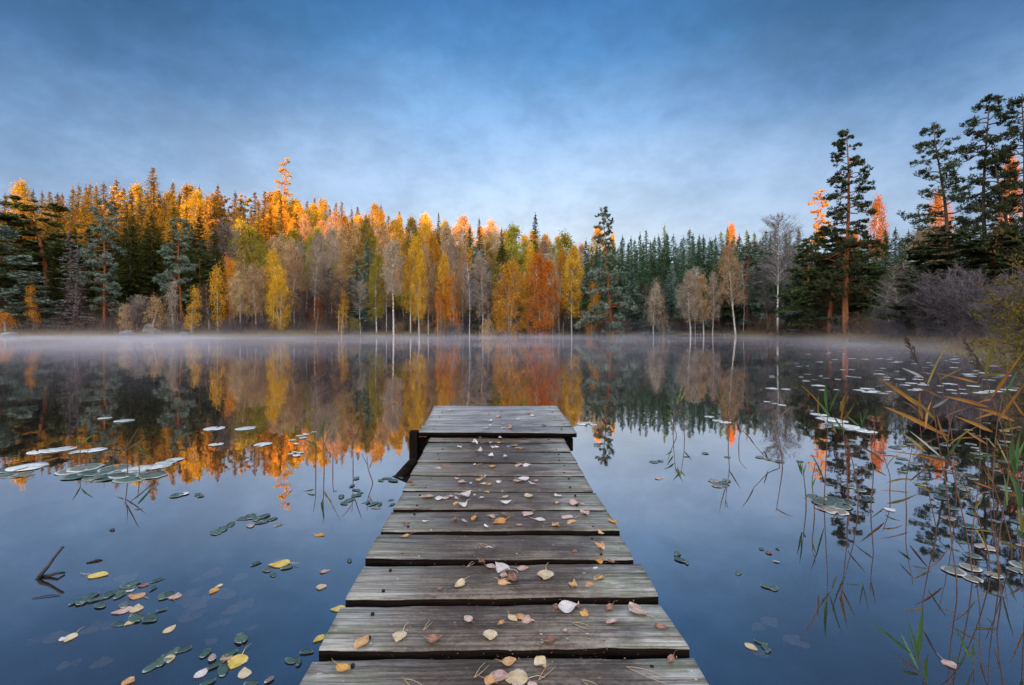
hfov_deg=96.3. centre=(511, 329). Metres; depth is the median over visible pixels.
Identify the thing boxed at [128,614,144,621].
lily pad
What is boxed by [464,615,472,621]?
fallen leaf
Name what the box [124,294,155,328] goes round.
bare tree
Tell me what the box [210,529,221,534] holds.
lily pad
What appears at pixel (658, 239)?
spruce tree
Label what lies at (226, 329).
bush
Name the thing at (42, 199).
spruce tree
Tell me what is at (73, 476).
lily pad
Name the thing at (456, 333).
bush
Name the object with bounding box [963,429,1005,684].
reed
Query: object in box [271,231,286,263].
birch tree
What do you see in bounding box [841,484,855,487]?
lily pad
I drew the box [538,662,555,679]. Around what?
pine needles
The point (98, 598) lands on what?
lily pad
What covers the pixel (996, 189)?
pine tree
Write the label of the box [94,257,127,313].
spruce tree
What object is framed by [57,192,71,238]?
spruce tree
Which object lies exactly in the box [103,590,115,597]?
lily pad
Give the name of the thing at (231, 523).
lily pad
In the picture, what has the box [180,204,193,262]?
spruce tree
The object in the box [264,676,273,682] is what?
leaf
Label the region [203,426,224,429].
lily pad
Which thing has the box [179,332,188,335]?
boulder
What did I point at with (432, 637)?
fallen leaf
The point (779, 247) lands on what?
bare tree
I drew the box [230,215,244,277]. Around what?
spruce tree
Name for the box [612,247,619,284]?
spruce tree
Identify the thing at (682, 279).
spruce tree
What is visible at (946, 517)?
lily pad
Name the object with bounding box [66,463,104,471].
lily pad
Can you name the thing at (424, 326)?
bush
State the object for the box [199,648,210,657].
lily pad
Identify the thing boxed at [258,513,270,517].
lily pad
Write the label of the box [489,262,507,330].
birch tree
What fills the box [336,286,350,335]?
birch tree
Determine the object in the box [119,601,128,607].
lily pad
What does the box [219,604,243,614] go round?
sunken leaf
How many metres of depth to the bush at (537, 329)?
69.08 m
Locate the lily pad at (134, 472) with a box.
[109,470,142,477]
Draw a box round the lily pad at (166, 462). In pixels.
[155,461,176,465]
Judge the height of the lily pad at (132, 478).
0.006 m
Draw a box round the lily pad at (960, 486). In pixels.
[957,485,972,488]
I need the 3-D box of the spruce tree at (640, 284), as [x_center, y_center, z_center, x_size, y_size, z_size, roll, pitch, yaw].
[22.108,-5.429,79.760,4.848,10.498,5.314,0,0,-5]
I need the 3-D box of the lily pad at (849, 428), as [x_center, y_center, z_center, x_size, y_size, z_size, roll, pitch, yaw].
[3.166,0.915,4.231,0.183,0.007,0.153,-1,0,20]
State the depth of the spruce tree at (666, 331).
69.78 m
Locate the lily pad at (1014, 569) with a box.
[1006,567,1022,572]
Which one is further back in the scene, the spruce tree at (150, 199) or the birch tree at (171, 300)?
the spruce tree at (150, 199)
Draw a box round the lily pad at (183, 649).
[175,645,191,652]
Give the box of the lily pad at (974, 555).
[963,552,981,558]
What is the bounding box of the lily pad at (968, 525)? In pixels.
[958,523,979,528]
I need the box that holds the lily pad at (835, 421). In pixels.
[825,419,847,422]
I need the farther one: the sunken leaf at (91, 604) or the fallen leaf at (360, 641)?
the sunken leaf at (91, 604)
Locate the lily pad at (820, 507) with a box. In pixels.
[815,505,837,512]
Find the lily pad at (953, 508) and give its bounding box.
[945,505,958,509]
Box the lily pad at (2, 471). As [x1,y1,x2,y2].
[0,466,28,472]
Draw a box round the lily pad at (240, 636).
[234,632,247,642]
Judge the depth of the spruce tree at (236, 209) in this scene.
99.96 m
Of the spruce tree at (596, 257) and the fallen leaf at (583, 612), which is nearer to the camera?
the fallen leaf at (583, 612)
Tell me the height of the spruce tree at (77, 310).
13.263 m
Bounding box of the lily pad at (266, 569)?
[262,567,270,571]
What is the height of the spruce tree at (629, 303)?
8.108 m
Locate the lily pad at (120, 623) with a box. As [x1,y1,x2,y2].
[111,621,123,626]
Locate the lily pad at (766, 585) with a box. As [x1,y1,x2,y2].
[760,583,772,588]
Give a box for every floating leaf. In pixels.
[64,628,80,641]
[81,571,107,577]
[111,606,131,613]
[121,676,134,684]
[128,592,146,598]
[130,604,142,613]
[162,625,175,632]
[165,654,174,662]
[168,593,181,599]
[194,668,207,677]
[209,587,218,592]
[220,654,232,660]
[227,644,249,668]
[238,667,251,678]
[268,559,289,566]
[310,532,324,536]
[313,633,326,641]
[316,584,326,589]
[331,605,344,611]
[745,643,756,649]
[881,507,895,511]
[937,653,956,668]
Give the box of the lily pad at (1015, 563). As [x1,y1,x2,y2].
[1008,560,1021,568]
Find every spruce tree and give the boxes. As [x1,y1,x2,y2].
[0,195,8,222]
[28,214,44,253]
[31,188,41,225]
[33,211,42,239]
[35,201,50,239]
[35,255,65,310]
[37,193,47,225]
[37,221,60,260]
[41,192,56,235]
[46,226,67,277]
[46,261,68,303]
[47,227,92,327]
[48,197,67,252]
[48,198,59,229]
[49,252,92,312]
[52,192,67,220]
[52,212,65,264]
[55,245,96,330]
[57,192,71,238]
[57,222,72,260]
[61,206,73,234]
[64,201,78,248]
[64,229,83,287]
[65,186,77,225]
[67,185,83,230]
[71,187,92,229]
[72,209,85,268]
[73,189,96,232]
[74,202,87,241]
[75,255,95,309]
[78,211,102,270]
[82,197,102,244]
[83,181,94,224]
[85,181,110,220]
[89,182,101,223]
[89,222,119,280]
[90,266,102,305]
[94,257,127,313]
[95,205,111,246]
[106,176,125,229]
[106,226,155,309]
[109,217,121,269]
[111,222,129,287]
[113,212,134,264]
[113,268,135,304]
[118,204,130,245]
[120,188,128,221]
[120,212,142,275]
[125,189,138,241]
[125,244,137,289]
[126,211,169,302]
[128,254,150,309]
[129,191,145,244]
[129,203,150,270]
[133,224,159,277]
[135,210,154,275]
[136,168,167,231]
[137,192,148,234]
[143,204,153,235]
[144,184,160,235]
[144,205,165,242]
[146,225,167,287]
[150,215,164,258]
[153,259,176,312]
[155,202,171,240]
[156,193,181,246]
[159,213,173,266]
[160,209,182,272]
[161,179,178,230]
[163,253,183,315]
[168,230,184,291]
[170,191,183,247]
[172,256,202,318]
[175,183,196,221]
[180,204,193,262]
[181,212,212,297]
[181,218,198,277]
[181,226,200,292]
[194,238,208,299]
[195,206,208,246]
[195,228,228,314]
[196,220,212,266]
[196,253,215,314]
[201,239,226,300]
[205,264,237,322]
[206,193,220,250]
[209,186,227,249]
[211,192,226,254]
[211,224,223,270]
[218,215,236,265]
[222,208,232,244]
[229,192,238,233]
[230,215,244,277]
[231,204,245,239]
[233,199,247,233]
[240,208,247,230]
[243,227,253,281]
[245,207,255,242]
[246,192,262,227]
[252,201,263,249]
[257,191,270,233]
[259,208,269,252]
[264,208,278,245]
[274,198,286,253]
[292,211,305,291]
[338,202,345,219]
[338,260,375,331]
[344,218,353,279]
[351,238,386,326]
[370,216,376,233]
[436,213,442,264]
[465,227,472,298]
[473,218,484,298]
[493,229,511,286]
[519,240,543,315]
[523,212,549,311]
[577,247,600,310]
[578,241,594,313]
[584,250,609,326]
[590,246,612,305]
[599,246,622,307]
[599,257,605,308]
[603,266,621,311]
[608,249,625,315]
[610,236,617,275]
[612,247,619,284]
[615,242,626,295]
[616,267,646,331]
[617,235,627,288]
[619,283,637,321]
[621,243,630,295]
[622,239,639,309]
[624,248,642,314]
[627,242,651,318]
[629,240,638,270]
[633,271,652,324]
[635,234,644,269]
[635,246,649,283]
[635,282,674,335]
[642,231,650,268]
[644,240,653,284]
[645,275,653,320]
[649,236,668,312]
[653,241,668,302]
[654,247,673,311]
[655,233,662,266]
[657,273,673,324]
[661,225,670,281]
[662,231,672,289]
[663,236,674,293]
[664,233,680,280]
[664,261,681,323]
[668,244,681,311]
[668,247,684,313]
[670,235,698,292]
[672,274,688,328]
[676,247,689,313]
[682,227,697,258]
[685,244,697,279]
[687,236,697,265]
[688,255,698,306]
[693,237,707,284]
[695,256,707,295]
[697,236,701,258]
[697,239,711,280]
[700,235,709,273]
[701,273,712,322]
[703,243,716,289]
[704,241,718,298]
[707,255,722,315]
[709,235,720,273]
[709,246,719,278]
[717,232,725,262]
[718,242,725,287]
[723,225,731,263]
[730,237,735,270]
[734,234,752,300]
[736,263,754,317]
[743,227,750,253]
[745,233,751,277]
[747,246,773,301]
[748,277,761,315]
[754,280,773,314]
[756,236,775,311]
[756,270,783,319]
[758,231,768,257]
[759,234,781,306]
[771,246,788,299]
[772,281,783,319]
[780,237,793,302]
[795,230,801,264]
[849,261,883,322]
[866,234,905,322]
[868,235,887,284]
[875,227,896,280]
[886,226,907,301]
[890,241,916,320]
[892,236,910,297]
[897,229,915,275]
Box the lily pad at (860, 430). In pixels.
[857,429,877,432]
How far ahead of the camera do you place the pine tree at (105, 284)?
71.59 m
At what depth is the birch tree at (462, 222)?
97.32 m
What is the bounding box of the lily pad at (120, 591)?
[115,589,126,593]
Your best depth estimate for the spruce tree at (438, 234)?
100.04 m
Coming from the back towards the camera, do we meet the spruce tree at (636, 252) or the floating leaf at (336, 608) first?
the spruce tree at (636, 252)
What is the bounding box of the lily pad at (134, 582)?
[128,580,140,586]
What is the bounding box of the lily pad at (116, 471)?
[108,468,145,473]
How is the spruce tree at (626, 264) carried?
on the ground at (714, 605)
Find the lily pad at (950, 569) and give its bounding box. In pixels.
[941,566,966,575]
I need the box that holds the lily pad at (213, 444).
[209,443,223,445]
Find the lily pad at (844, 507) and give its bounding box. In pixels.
[830,502,852,509]
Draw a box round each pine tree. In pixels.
[0,194,94,301]
[0,212,68,305]
[0,225,52,320]
[0,240,13,270]
[0,270,64,327]
[0,278,19,307]
[3,273,35,306]
[4,207,32,243]
[50,229,71,281]
[62,223,100,274]
[70,199,127,325]
[81,221,116,273]
[99,186,131,245]
[101,228,122,280]
[121,237,149,273]
[134,269,171,308]
[152,217,199,322]
[170,228,206,292]
[180,248,214,312]
[195,199,219,250]
[208,194,236,224]
[234,194,251,225]
[268,158,292,210]
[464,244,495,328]
[572,206,639,335]
[672,266,710,330]
[704,265,742,330]
[720,241,771,329]
[774,234,834,332]
[774,266,820,332]
[788,226,884,333]
[795,249,861,329]
[802,129,893,333]
[808,189,832,249]
[829,251,899,331]
[873,230,1017,333]
[896,122,985,332]
[903,231,1023,332]
[937,93,1023,277]
[967,143,1023,287]
[982,94,1023,283]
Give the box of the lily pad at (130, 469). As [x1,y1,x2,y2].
[122,465,156,472]
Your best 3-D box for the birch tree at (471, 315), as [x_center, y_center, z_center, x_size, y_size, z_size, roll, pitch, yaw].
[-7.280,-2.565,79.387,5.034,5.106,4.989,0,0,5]
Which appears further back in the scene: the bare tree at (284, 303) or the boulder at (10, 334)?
the bare tree at (284, 303)
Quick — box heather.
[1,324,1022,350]
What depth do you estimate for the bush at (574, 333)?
71.04 m
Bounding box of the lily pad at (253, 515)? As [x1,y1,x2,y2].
[245,513,255,518]
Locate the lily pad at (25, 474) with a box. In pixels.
[9,472,34,477]
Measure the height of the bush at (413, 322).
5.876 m
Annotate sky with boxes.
[0,0,1023,284]
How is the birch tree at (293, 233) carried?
on the ground at (714, 605)
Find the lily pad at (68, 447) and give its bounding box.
[51,446,76,451]
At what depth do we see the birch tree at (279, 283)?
68.50 m
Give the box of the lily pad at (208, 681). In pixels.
[200,677,216,684]
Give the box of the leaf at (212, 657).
[208,653,215,660]
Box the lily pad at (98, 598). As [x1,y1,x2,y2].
[88,596,103,600]
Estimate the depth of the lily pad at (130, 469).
3.03 m
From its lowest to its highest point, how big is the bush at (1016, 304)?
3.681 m
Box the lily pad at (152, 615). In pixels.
[146,612,157,617]
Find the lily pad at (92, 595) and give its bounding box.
[79,591,99,602]
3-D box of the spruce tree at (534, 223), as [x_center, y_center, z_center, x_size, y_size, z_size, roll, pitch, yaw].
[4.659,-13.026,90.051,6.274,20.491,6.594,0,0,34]
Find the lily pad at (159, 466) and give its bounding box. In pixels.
[143,464,164,469]
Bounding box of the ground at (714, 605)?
[0,269,1023,684]
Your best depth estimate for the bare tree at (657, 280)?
71.44 m
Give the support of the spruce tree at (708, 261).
on the ground at (714, 605)
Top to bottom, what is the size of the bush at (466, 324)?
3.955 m
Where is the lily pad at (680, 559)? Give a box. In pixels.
[674,556,685,561]
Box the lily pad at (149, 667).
[142,660,161,672]
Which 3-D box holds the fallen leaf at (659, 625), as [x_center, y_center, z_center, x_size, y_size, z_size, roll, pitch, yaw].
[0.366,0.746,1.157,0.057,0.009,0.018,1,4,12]
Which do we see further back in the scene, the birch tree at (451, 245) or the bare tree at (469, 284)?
the birch tree at (451, 245)
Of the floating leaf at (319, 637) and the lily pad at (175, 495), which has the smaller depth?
the floating leaf at (319, 637)
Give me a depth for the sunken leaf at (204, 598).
1.66 m
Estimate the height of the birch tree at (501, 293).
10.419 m
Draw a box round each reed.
[74,435,91,464]
[117,427,155,474]
[302,414,362,546]
[361,453,375,541]
[664,386,689,435]
[719,386,746,447]
[743,406,792,465]
[797,384,867,601]
[812,427,875,613]
[862,447,917,586]
[868,609,925,680]
[876,335,963,684]
[882,438,936,619]
[892,654,928,684]
[902,401,944,647]
[914,367,968,491]
[916,385,980,684]
[931,453,992,684]
[938,335,1023,684]
[948,406,995,654]
[951,629,980,684]
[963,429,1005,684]
[978,368,1018,485]
[985,397,1023,587]
[985,464,1013,671]
[1009,395,1023,629]
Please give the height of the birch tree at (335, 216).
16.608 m
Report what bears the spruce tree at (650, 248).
on the ground at (714, 605)
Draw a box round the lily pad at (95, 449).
[82,447,107,451]
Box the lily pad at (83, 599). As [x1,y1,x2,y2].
[75,596,88,604]
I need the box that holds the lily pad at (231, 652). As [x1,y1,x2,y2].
[223,649,237,657]
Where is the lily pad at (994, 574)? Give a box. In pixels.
[984,571,1003,577]
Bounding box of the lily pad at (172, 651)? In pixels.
[163,647,179,660]
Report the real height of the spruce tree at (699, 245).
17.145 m
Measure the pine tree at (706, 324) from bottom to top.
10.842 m
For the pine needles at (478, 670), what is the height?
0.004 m
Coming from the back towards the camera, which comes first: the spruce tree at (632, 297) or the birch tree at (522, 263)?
the birch tree at (522, 263)
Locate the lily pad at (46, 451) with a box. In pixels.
[38,448,64,452]
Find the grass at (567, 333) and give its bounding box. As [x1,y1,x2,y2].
[0,328,1023,358]
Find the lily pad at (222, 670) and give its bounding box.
[217,664,228,676]
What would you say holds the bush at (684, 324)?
on the ground at (714, 605)
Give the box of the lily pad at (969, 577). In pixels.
[962,574,983,582]
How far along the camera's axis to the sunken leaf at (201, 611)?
1.58 m
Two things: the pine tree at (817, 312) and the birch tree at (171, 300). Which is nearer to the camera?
the pine tree at (817, 312)
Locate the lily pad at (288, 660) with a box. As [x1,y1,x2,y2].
[285,657,296,663]
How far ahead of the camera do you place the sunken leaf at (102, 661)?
1.34 m
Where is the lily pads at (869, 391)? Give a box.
[769,344,1012,393]
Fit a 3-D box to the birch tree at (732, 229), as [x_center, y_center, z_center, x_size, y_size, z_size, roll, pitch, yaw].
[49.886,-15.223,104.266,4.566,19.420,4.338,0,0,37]
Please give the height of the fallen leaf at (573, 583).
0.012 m
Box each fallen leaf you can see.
[332,659,350,671]
[353,635,368,650]
[393,622,408,641]
[418,634,442,642]
[420,494,433,496]
[455,490,470,496]
[455,576,468,586]
[458,499,469,506]
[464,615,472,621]
[476,557,485,562]
[479,674,496,684]
[483,629,497,639]
[486,563,495,567]
[490,669,508,681]
[493,516,509,523]
[494,577,510,584]
[494,656,515,665]
[495,561,517,572]
[500,571,507,577]
[505,669,544,684]
[506,609,516,620]
[506,613,525,619]
[507,571,516,580]
[510,565,527,569]
[517,614,534,623]
[522,510,533,515]
[528,679,537,684]
[531,517,544,520]
[534,656,545,667]
[537,562,553,578]
[541,636,561,642]
[551,603,562,609]
[558,600,578,612]
[559,513,573,518]
[565,499,579,504]
[567,515,579,523]
[569,578,576,586]
[577,509,589,514]
[579,609,587,616]
[585,575,596,586]
[594,555,602,563]
[594,574,609,579]
[596,542,604,548]
[605,600,617,609]
[606,618,616,622]
[628,602,657,620]
[645,623,668,628]
[667,650,676,661]
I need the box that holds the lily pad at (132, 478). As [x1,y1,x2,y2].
[112,473,150,482]
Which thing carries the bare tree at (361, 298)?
on the ground at (714, 605)
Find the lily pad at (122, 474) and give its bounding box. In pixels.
[95,472,129,480]
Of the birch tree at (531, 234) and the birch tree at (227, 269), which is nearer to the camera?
the birch tree at (227, 269)
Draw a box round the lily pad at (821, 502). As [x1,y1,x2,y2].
[811,499,835,506]
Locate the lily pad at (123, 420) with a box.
[113,419,133,421]
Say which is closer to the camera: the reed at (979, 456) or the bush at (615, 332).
the reed at (979, 456)
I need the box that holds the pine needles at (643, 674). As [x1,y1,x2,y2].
[626,666,667,683]
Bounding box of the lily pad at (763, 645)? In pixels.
[761,643,768,648]
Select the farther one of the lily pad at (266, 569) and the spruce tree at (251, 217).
the spruce tree at (251, 217)
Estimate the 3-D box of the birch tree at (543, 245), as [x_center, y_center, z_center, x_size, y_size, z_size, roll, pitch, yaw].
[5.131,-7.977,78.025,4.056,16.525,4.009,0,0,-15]
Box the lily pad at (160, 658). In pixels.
[155,654,167,666]
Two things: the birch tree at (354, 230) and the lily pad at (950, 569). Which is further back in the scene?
the birch tree at (354, 230)
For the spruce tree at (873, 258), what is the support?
on the ground at (714, 605)
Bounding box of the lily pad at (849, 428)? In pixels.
[845,427,867,430]
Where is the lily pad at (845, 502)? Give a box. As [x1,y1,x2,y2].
[842,500,855,504]
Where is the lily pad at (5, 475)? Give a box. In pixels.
[0,472,18,477]
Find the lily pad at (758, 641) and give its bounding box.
[754,639,767,644]
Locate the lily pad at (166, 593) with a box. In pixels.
[164,591,173,597]
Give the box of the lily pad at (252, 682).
[243,680,257,684]
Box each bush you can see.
[15,316,31,329]
[70,319,96,329]
[155,313,171,328]
[170,320,189,332]
[206,315,219,325]
[215,316,237,334]
[229,313,249,331]
[249,313,268,330]
[264,318,277,329]
[272,315,293,329]
[292,320,303,329]
[322,319,334,329]
[348,317,363,335]
[360,313,372,331]
[379,307,398,330]
[391,322,405,331]
[401,311,419,331]
[415,319,432,330]
[434,317,449,335]
[444,314,463,335]
[458,312,472,334]
[478,312,496,335]
[501,318,523,335]
[514,315,532,331]
[528,316,545,335]
[545,314,563,335]
[566,317,579,335]
[573,311,587,335]
[594,321,607,335]
[607,318,625,335]
[619,318,634,335]
[664,323,682,331]
[673,316,691,331]
[711,315,723,329]
[732,312,758,329]
[758,309,781,331]
[771,323,792,336]
[800,316,822,333]
[810,316,838,335]
[828,314,850,333]
[843,313,865,333]
[853,316,876,334]
[862,301,904,334]
[882,319,911,338]
[887,298,920,336]
[896,274,948,337]
[904,261,986,340]
[932,260,1016,338]
[961,227,1023,379]
[964,255,1023,366]
[967,273,1023,338]
[974,265,1023,336]
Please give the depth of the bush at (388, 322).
72.69 m
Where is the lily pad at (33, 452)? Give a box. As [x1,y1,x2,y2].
[26,449,48,453]
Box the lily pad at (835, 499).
[821,496,843,502]
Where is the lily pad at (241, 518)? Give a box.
[236,516,248,519]
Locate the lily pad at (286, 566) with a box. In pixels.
[280,565,291,568]
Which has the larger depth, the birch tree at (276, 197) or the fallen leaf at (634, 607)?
the birch tree at (276, 197)
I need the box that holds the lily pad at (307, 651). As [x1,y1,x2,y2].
[299,649,313,653]
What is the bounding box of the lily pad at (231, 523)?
[226,521,234,526]
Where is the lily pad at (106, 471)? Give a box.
[77,467,118,475]
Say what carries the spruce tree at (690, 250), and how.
on the ground at (714, 605)
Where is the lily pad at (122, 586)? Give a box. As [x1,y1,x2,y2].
[119,583,135,588]
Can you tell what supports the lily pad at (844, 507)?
on the water
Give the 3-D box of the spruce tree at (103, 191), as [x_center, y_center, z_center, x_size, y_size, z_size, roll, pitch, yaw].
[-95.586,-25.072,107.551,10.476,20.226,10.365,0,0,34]
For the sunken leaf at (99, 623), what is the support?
in the water
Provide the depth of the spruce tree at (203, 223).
101.68 m
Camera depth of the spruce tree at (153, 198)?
109.80 m
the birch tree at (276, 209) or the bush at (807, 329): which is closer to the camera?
the bush at (807, 329)
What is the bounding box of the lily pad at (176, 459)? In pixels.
[167,457,183,460]
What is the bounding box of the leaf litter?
[342,484,678,679]
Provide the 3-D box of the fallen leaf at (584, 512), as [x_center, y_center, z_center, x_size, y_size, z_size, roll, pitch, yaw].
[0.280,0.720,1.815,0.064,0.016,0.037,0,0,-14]
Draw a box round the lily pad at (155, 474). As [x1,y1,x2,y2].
[135,471,167,478]
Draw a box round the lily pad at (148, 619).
[142,618,156,621]
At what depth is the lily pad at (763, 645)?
1.33 m
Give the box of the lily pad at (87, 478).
[82,474,103,480]
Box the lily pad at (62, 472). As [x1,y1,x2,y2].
[54,467,87,474]
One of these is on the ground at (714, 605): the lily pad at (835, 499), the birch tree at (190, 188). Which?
the birch tree at (190, 188)
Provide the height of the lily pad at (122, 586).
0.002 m
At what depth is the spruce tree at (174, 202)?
102.67 m
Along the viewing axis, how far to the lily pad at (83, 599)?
1.55 m
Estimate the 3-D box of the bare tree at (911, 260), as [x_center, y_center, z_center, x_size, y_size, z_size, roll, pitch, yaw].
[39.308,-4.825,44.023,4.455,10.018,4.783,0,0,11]
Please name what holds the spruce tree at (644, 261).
on the ground at (714, 605)
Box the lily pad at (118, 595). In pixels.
[113,591,126,598]
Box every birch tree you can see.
[0,310,18,331]
[1,178,35,222]
[22,283,41,330]
[62,274,87,329]
[116,302,136,330]
[126,180,155,228]
[126,297,147,329]
[139,292,167,330]
[157,189,178,214]
[163,278,182,330]
[175,188,212,238]
[177,181,205,215]
[181,284,203,332]
[192,285,220,329]
[202,191,224,228]
[206,259,229,329]
[215,251,238,326]
[219,258,244,292]
[224,270,252,327]
[225,216,255,261]
[225,259,248,315]
[234,230,254,326]
[234,244,258,317]
[239,263,266,329]
[246,225,258,249]
[247,241,271,320]
[249,231,272,265]
[251,265,272,319]
[256,213,275,246]
[261,190,275,219]
[262,246,284,321]
[263,264,294,329]
[264,235,276,261]
[265,235,286,311]
[266,188,285,236]
[269,198,291,235]
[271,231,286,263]
[272,209,289,235]
[277,196,303,225]
[279,237,302,303]
[280,226,307,290]
[281,245,309,313]
[281,247,306,328]
[283,216,299,240]
[290,202,304,233]
[296,240,305,280]
[297,214,312,257]
[298,207,316,260]
[299,260,317,304]
[301,201,326,235]
[302,237,316,271]
[303,224,328,271]
[303,228,332,323]
[307,264,322,299]
[309,219,327,238]
[309,297,324,333]
[312,197,330,226]
[318,224,343,318]
[319,281,332,312]
[321,208,343,256]
[328,223,349,274]
[328,264,348,313]
[329,237,348,269]
[329,262,351,329]
[336,212,351,258]
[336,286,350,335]
[344,238,358,282]
[347,219,366,285]
[352,214,378,276]
[356,213,369,234]
[363,203,383,237]
[364,252,387,332]
[365,237,382,277]
[369,272,388,302]
[374,284,400,314]
[375,207,384,237]
[375,220,391,313]
[376,238,406,335]
[385,263,403,306]
[386,214,407,290]
[387,220,394,237]
[390,289,409,315]
[399,233,421,333]
[401,232,409,257]
[401,262,415,294]
[402,213,422,299]
[409,248,429,335]
[415,210,440,278]
[419,243,435,334]
[421,287,436,320]
[425,258,437,305]
[426,228,447,323]
[432,274,447,332]
[433,252,451,335]
[437,223,454,312]
[438,219,452,244]
[438,254,458,304]
[442,269,462,334]
[444,233,465,318]
[449,284,468,310]
[450,225,462,254]
[451,212,475,281]
[455,248,470,326]
[458,303,478,321]
[462,245,483,283]
[463,230,475,266]
[471,250,495,331]
[474,225,491,265]
[476,278,495,324]
[478,241,493,296]
[481,216,502,268]
[483,238,496,276]
[488,256,530,335]
[489,246,509,288]
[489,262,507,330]
[490,273,509,335]
[495,221,526,282]
[497,229,507,252]
[507,246,521,279]
[515,250,529,294]
[519,234,529,262]
[521,241,537,335]
[522,246,562,335]
[528,229,545,252]
[532,234,553,310]
[543,232,553,257]
[546,250,561,335]
[549,236,568,289]
[553,228,580,294]
[553,246,568,335]
[553,294,575,322]
[556,305,570,334]
[558,242,585,335]
[577,254,588,293]
[578,242,586,266]
[583,279,600,335]
[586,228,606,266]
[609,231,616,267]
[635,283,650,328]
[643,282,662,334]
[655,296,670,335]
[673,268,703,335]
[690,272,713,335]
[704,271,722,335]
[713,241,748,335]
[725,221,737,249]
[850,234,860,261]
[867,192,890,259]
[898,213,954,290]
[925,186,955,252]
[991,151,1022,254]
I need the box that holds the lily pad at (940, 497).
[933,496,948,499]
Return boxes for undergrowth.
[0,280,1019,341]
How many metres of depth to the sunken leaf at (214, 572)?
1.80 m
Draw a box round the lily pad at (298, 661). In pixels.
[296,658,301,665]
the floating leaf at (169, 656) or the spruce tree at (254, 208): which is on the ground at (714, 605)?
the spruce tree at (254, 208)
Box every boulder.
[0,332,18,336]
[119,330,133,335]
[142,323,154,332]
[151,329,160,334]
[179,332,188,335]
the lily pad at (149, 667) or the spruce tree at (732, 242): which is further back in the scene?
the spruce tree at (732, 242)
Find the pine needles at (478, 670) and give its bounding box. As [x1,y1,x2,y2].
[474,662,488,677]
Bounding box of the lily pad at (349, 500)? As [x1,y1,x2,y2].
[344,498,354,502]
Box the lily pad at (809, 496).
[803,494,825,499]
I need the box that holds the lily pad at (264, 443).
[254,442,271,446]
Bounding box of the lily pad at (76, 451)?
[69,449,90,453]
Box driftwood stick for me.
[35,546,64,579]
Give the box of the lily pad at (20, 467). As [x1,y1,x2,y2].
[5,462,47,470]
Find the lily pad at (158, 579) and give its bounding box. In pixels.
[151,577,164,582]
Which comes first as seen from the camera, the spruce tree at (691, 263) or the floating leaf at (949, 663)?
the floating leaf at (949, 663)
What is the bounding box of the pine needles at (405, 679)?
[404,678,420,684]
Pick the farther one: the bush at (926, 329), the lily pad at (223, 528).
the bush at (926, 329)
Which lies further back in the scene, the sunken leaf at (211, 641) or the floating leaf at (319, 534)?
the floating leaf at (319, 534)
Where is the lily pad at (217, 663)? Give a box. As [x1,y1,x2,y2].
[206,660,224,668]
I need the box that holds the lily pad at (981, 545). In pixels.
[974,543,998,550]
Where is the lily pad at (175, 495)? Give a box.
[169,493,183,496]
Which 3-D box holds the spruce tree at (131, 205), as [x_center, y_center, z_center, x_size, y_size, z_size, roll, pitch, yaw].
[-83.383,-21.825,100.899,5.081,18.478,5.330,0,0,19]
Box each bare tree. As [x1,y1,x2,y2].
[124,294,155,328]
[195,218,252,303]
[275,293,290,323]
[284,288,313,331]
[305,267,340,330]
[324,270,344,312]
[328,278,356,334]
[347,280,368,334]
[376,270,395,330]
[428,277,452,335]
[459,260,479,335]
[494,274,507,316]
[511,292,520,318]
[513,291,523,320]
[525,295,540,334]
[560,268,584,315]
[648,275,664,322]
[650,288,668,324]
[689,266,702,335]
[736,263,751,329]
[740,254,787,335]
[752,213,807,336]
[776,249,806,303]
[870,277,902,318]
[878,262,907,318]
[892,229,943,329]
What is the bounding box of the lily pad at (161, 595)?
[158,593,164,598]
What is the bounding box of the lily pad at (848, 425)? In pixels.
[834,424,859,428]
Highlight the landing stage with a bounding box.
[299,406,708,684]
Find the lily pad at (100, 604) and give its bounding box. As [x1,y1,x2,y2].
[94,602,105,607]
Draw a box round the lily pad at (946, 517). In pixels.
[940,515,955,519]
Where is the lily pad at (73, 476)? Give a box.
[60,471,99,479]
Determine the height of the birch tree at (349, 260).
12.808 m
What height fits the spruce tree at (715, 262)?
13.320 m
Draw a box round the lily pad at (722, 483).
[712,481,729,485]
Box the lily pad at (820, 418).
[816,417,839,420]
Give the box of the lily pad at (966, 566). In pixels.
[959,563,982,571]
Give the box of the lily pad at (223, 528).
[218,526,227,530]
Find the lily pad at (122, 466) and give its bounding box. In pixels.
[97,464,131,471]
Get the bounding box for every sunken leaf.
[26,636,45,645]
[42,630,70,643]
[56,661,70,669]
[69,658,82,666]
[76,626,98,634]
[83,599,105,607]
[88,620,109,628]
[89,656,112,668]
[101,623,116,629]
[102,575,137,586]
[114,590,135,599]
[172,612,201,622]
[177,596,194,606]
[180,597,198,607]
[181,609,191,615]
[182,609,206,618]
[183,586,202,595]
[189,601,206,610]
[196,566,221,583]
[196,595,208,602]
[205,638,216,644]
[206,621,217,628]
[207,587,227,598]
[215,591,242,598]
[218,618,230,624]
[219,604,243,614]
[230,573,248,581]
[237,594,253,607]
[244,624,257,629]
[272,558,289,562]
[749,647,769,657]
[752,622,765,630]
[760,616,777,626]
[782,634,800,645]
[800,641,810,648]
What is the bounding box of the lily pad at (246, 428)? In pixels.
[235,426,254,429]
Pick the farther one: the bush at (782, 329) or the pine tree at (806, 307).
the bush at (782, 329)
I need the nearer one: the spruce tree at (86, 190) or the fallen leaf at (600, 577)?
the fallen leaf at (600, 577)
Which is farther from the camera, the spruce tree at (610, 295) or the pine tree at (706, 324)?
the spruce tree at (610, 295)
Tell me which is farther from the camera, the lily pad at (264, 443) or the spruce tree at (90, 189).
the spruce tree at (90, 189)
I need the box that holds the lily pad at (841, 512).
[824,507,848,514]

